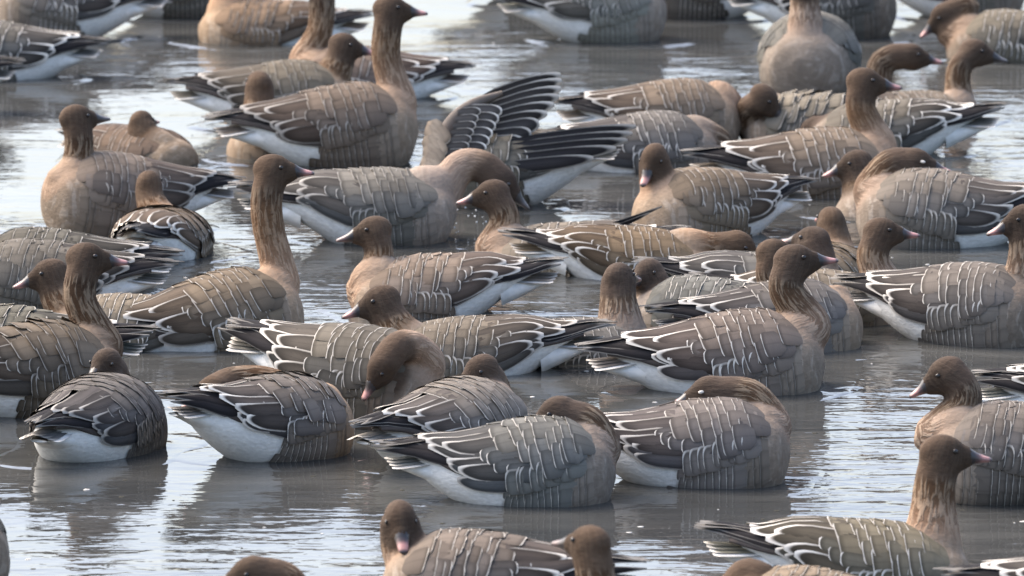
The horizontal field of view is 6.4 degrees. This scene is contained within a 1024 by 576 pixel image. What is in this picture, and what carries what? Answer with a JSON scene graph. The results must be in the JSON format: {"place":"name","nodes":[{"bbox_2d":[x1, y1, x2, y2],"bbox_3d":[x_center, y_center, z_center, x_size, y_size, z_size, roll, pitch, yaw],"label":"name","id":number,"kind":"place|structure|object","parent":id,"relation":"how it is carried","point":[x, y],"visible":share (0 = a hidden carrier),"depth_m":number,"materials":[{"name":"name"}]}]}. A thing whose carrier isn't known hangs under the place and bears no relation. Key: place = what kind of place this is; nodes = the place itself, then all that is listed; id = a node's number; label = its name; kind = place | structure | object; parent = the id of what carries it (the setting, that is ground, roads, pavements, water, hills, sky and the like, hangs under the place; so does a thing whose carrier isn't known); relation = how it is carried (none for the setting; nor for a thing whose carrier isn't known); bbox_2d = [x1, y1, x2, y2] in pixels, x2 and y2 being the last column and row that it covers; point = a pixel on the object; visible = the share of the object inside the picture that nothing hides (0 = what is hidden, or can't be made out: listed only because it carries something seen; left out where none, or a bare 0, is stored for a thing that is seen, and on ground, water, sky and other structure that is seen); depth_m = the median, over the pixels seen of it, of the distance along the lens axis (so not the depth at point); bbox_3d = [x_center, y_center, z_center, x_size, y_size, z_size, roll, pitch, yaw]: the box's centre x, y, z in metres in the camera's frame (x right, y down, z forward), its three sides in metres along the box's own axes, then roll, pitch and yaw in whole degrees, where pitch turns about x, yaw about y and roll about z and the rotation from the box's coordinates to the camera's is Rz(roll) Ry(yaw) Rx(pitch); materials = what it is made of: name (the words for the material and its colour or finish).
{"place":"outdoors","nodes":[
{"label":"outdoors","id":0,"kind":"place"},
{"bbox_2d":[0,0,1023,575],"bbox_3d":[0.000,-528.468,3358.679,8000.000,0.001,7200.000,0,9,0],"label":"water","id":1,"kind":"structure","parent":0,"point":[174,518],"depth_m":20.50,"materials":[{"name":"grey liquid"}]},
{"bbox_2d":[0,503,9,575],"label":"goose","id":2,"kind":"object","parent":1,"relation":"on","point":[4,560],"visible":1,"depth_m":18.20},
{"bbox_2d":[0,56,25,81],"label":"goose","id":3,"kind":"object","parent":1,"relation":"on","point":[4,62],"visible":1,"depth_m":25.07},
{"bbox_2d":[0,20,110,80],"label":"goose","id":4,"kind":"object","parent":1,"relation":"on","point":[44,53],"visible":0.91,"depth_m":25.71},
{"bbox_2d":[0,242,129,417],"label":"goose","id":5,"kind":"object","parent":1,"relation":"on","point":[41,359],"visible":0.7,"depth_m":20.24},
{"bbox_2d":[0,303,161,358],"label":"goose","id":6,"kind":"object","parent":1,"relation":"on","point":[11,312],"visible":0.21,"depth_m":20.52},
{"bbox_2d":[0,0,166,37],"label":"goose","id":7,"kind":"object","parent":1,"relation":"on","point":[99,18],"visible":0.59,"depth_m":26.53},
{"bbox_2d":[12,258,163,352],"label":"goose","id":8,"kind":"object","parent":1,"relation":"on","point":[44,279],"visible":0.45,"depth_m":21.20},
{"bbox_2d":[0,238,183,308],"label":"goose","id":9,"kind":"object","parent":1,"relation":"on","point":[21,259],"visible":0.48,"depth_m":21.61},
{"bbox_2d":[0,226,184,273],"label":"goose","id":10,"kind":"object","parent":1,"relation":"on","point":[105,243],"visible":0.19,"depth_m":21.96},
{"bbox_2d":[19,348,167,461],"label":"goose","id":11,"kind":"object","parent":1,"relation":"on","point":[108,407],"visible":0.91,"depth_m":19.71},
{"bbox_2d":[56,110,198,165],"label":"goose","id":12,"kind":"object","parent":1,"relation":"on","point":[141,133],"visible":0.47,"depth_m":24.07},
{"bbox_2d":[40,104,246,236],"bbox_3d":[-0.915,-0.269,22.980,0.541,0.367,0.266,1,8,-25],"label":"goose","id":13,"kind":"object","parent":1,"relation":"on","point":[87,188],"visible":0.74,"depth_m":22.86},
{"bbox_2d":[108,170,214,260],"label":"goose","id":14,"kind":"object","parent":1,"relation":"on","point":[155,217],"visible":0.6,"depth_m":22.45},
{"bbox_2d":[143,0,209,18],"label":"goose","id":15,"kind":"object","parent":1,"relation":"on","point":[173,9],"visible":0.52,"depth_m":27.02},
{"bbox_2d":[123,154,313,351],"bbox_3d":[-0.716,-0.016,21.197,0.641,0.491,0.272,-12,12,-16],"label":"goose","id":16,"kind":"object","parent":1,"relation":"on","point":[190,315],"visible":0.68,"depth_m":21.15},
{"bbox_2d":[158,365,354,461],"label":"goose","id":17,"kind":"object","parent":1,"relation":"on","point":[252,413],"visible":0.94,"depth_m":19.66},
{"bbox_2d":[158,32,370,124],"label":"goose","id":18,"kind":"object","parent":1,"relation":"on","point":[215,91],"visible":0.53,"depth_m":24.74},
{"bbox_2d":[224,555,304,575],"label":"goose","id":19,"kind":"object","parent":1,"relation":"on","point":[253,565],"visible":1,"depth_m":17.24},
{"bbox_2d":[198,0,373,45],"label":"goose","id":20,"kind":"object","parent":1,"relation":"on","point":[257,22],"visible":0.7,"depth_m":26.46},
{"bbox_2d":[201,0,427,167],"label":"goose","id":21,"kind":"object","parent":1,"relation":"on","point":[355,124],"visible":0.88,"depth_m":24.01},
{"bbox_2d":[226,71,422,159],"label":"goose","id":22,"kind":"object","parent":1,"relation":"on","point":[259,86],"visible":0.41,"depth_m":24.24},
{"bbox_2d":[217,317,445,429],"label":"goose","id":23,"kind":"object","parent":1,"relation":"on","point":[365,369],"visible":0.64,"depth_m":20.09},
{"bbox_2d":[224,148,529,245],"bbox_3d":[-0.335,-0.203,22.797,0.761,0.281,0.291,0,9,-2],"label":"goose","id":24,"kind":"object","parent":1,"relation":"on","point":[416,206],"visible":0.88,"depth_m":22.71},
{"bbox_2d":[289,0,481,98],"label":"goose","id":25,"kind":"object","parent":1,"relation":"on","point":[428,76],"visible":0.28,"depth_m":25.34},
{"bbox_2d":[347,354,529,463],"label":"goose","id":26,"kind":"object","parent":1,"relation":"on","point":[478,392],"visible":0.52,"depth_m":19.61},
{"bbox_2d":[336,216,567,318],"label":"goose","id":27,"kind":"object","parent":1,"relation":"on","point":[436,285],"visible":0.76,"depth_m":21.63},
{"bbox_2d":[341,284,617,376],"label":"goose","id":28,"kind":"object","parent":1,"relation":"on","point":[516,344],"visible":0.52,"depth_m":20.81},
{"bbox_2d":[369,396,620,506],"bbox_3d":[-0.034,0.373,19.259,0.529,0.285,0.279,0,9,-2],"label":"goose","id":29,"kind":"object","parent":1,"relation":"on","point":[559,451],"visible":0.88,"depth_m":19.17},
{"bbox_2d":[494,0,515,2],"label":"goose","id":30,"kind":"object","parent":1,"relation":"on","point":[504,1],"visible":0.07,"depth_m":27.40},
{"bbox_2d":[0,0,1023,575],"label":"ripples","id":31,"kind":"object","parent":1,"relation":"on","point":[798,480],"visible":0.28,"depth_m":21.14,"materials":[{"name":"liquid"}]},
{"bbox_2d":[380,499,650,575],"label":"goose","id":32,"kind":"object","parent":1,"relation":"on","point":[409,547],"visible":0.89,"depth_m":17.77},
{"bbox_2d":[419,72,635,207],"bbox_3d":[0.021,-0.353,23.382,0.601,0.387,0.283,-5,9,3],"label":"goose","id":33,"kind":"object","parent":1,"relation":"on","point":[501,122],"visible":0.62,"depth_m":23.30},
{"bbox_2d":[456,179,690,269],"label":"goose","id":34,"kind":"object","parent":1,"relation":"on","point":[493,200],"visible":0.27,"depth_m":22.43},
{"bbox_2d":[497,0,666,43],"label":"goose","id":35,"kind":"object","parent":1,"relation":"on","point":[610,21],"visible":0.95,"depth_m":26.46},
{"bbox_2d":[551,525,614,575],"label":"goose","id":36,"kind":"object","parent":1,"relation":"on","point":[587,548],"visible":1,"depth_m":17.06},
{"bbox_2d":[548,262,646,364],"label":"goose","id":37,"kind":"object","parent":1,"relation":"on","point":[618,297],"visible":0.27,"depth_m":21.04},
{"bbox_2d":[497,223,755,279],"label":"goose","id":38,"kind":"object","parent":1,"relation":"on","point":[593,251],"visible":0.48,"depth_m":22.18},
{"bbox_2d":[548,110,730,172],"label":"goose","id":39,"kind":"object","parent":1,"relation":"on","point":[672,132],"visible":0.45,"depth_m":23.93},
{"bbox_2d":[554,78,741,140],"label":"goose","id":40,"kind":"object","parent":1,"relation":"on","point":[716,101],"visible":0.58,"depth_m":24.40},
{"bbox_2d":[632,258,749,327],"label":"goose","id":41,"kind":"object","parent":1,"relation":"on","point":[656,284],"visible":0.3,"depth_m":21.25},
{"bbox_2d":[604,375,791,488],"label":"goose","id":42,"kind":"object","parent":1,"relation":"on","point":[718,432],"visible":0.8,"depth_m":19.38},
{"bbox_2d":[574,244,837,395],"bbox_3d":[0.443,0.119,20.615,0.605,0.402,0.280,-3,9,-2],"label":"goose","id":43,"kind":"object","parent":1,"relation":"on","point":[779,351],"visible":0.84,"depth_m":20.55},
{"bbox_2d":[664,0,748,19],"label":"goose","id":44,"kind":"object","parent":1,"relation":"on","point":[696,9],"visible":0.58,"depth_m":27.00},
{"bbox_2d":[632,143,820,236],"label":"goose","id":45,"kind":"object","parent":1,"relation":"on","point":[717,199],"visible":0.69,"depth_m":22.76},
{"bbox_2d":[631,226,838,276],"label":"goose","id":46,"kind":"object","parent":1,"relation":"on","point":[817,239],"visible":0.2,"depth_m":21.61},
{"bbox_2d":[639,238,862,352],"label":"goose","id":47,"kind":"object","parent":1,"relation":"on","point":[837,304],"visible":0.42,"depth_m":21.11},
{"bbox_2d":[723,558,856,575],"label":"goose","id":48,"kind":"object","parent":1,"relation":"on","point":[749,567],"visible":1,"depth_m":17.51},
{"bbox_2d":[680,68,901,198],"bbox_3d":[0.719,-0.353,23.576,0.577,0.414,0.280,0,9,-3],"label":"goose","id":49,"kind":"object","parent":1,"relation":"on","point":[816,152],"visible":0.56,"depth_m":23.52},
{"bbox_2d":[684,217,919,326],"bbox_3d":[0.676,-0.006,21.566,0.547,0.343,0.260,5,9,-1],"label":"goose","id":50,"kind":"object","parent":1,"relation":"on","point":[882,237],"visible":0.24,"depth_m":21.55},
{"bbox_2d":[757,0,861,93],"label":"goose","id":51,"kind":"object","parent":1,"relation":"on","point":[807,45],"visible":0.77,"depth_m":25.37},
{"bbox_2d":[737,83,884,139],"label":"goose","id":52,"kind":"object","parent":1,"relation":"on","point":[765,109],"visible":0.4,"depth_m":24.40},
{"bbox_2d":[728,0,896,39],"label":"goose","id":53,"kind":"object","parent":1,"relation":"on","point":[868,19],"visible":0.48,"depth_m":26.56},
{"bbox_2d":[815,206,858,272],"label":"goose","id":54,"kind":"object","parent":1,"relation":"on","point":[831,220],"visible":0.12,"depth_m":22.29},
{"bbox_2d":[692,434,991,575],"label":"goose","id":55,"kind":"object","parent":1,"relation":"on","point":[924,539],"visible":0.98,"depth_m":18.32},
{"bbox_2d":[822,149,871,217],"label":"goose","id":56,"kind":"object","parent":1,"relation":"on","point":[848,168],"visible":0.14,"depth_m":23.23},
{"bbox_2d":[867,43,942,91],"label":"goose","id":57,"kind":"object","parent":1,"relation":"on","point":[887,62],"visible":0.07,"depth_m":25.15},
{"bbox_2d":[800,98,1010,153],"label":"goose","id":58,"kind":"object","parent":1,"relation":"on","point":[929,125],"visible":0.38,"depth_m":24.23},
{"bbox_2d":[829,204,1023,347],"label":"goose","id":59,"kind":"object","parent":1,"relation":"on","point":[976,304],"visible":0.95,"depth_m":21.21},
{"bbox_2d":[853,147,1023,249],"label":"goose","id":60,"kind":"object","parent":1,"relation":"on","point":[931,201],"visible":0.81,"depth_m":22.64},
{"bbox_2d":[878,39,1007,103],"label":"goose","id":61,"kind":"object","parent":1,"relation":"on","point":[969,56],"visible":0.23,"depth_m":24.92},
{"bbox_2d":[899,0,1023,16],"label":"goose","id":62,"kind":"object","parent":1,"relation":"on","point":[924,7],"visible":0.28,"depth_m":27.02},
{"bbox_2d":[909,356,1023,505],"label":"goose","id":63,"kind":"object","parent":1,"relation":"on","point":[962,413],"visible":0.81,"depth_m":19.17},
{"bbox_2d":[919,0,1023,62],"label":"goose","id":64,"kind":"object","parent":1,"relation":"on","point":[952,25],"visible":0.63,"depth_m":26.12},
{"bbox_2d":[933,556,1023,575],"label":"goose","id":65,"kind":"object","parent":1,"relation":"on","point":[1013,566],"visible":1,"depth_m":17.68},
{"bbox_2d":[971,364,1023,400],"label":"goose","id":66,"kind":"object","parent":1,"relation":"on","point":[1007,382],"visible":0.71,"depth_m":20.30}
]}

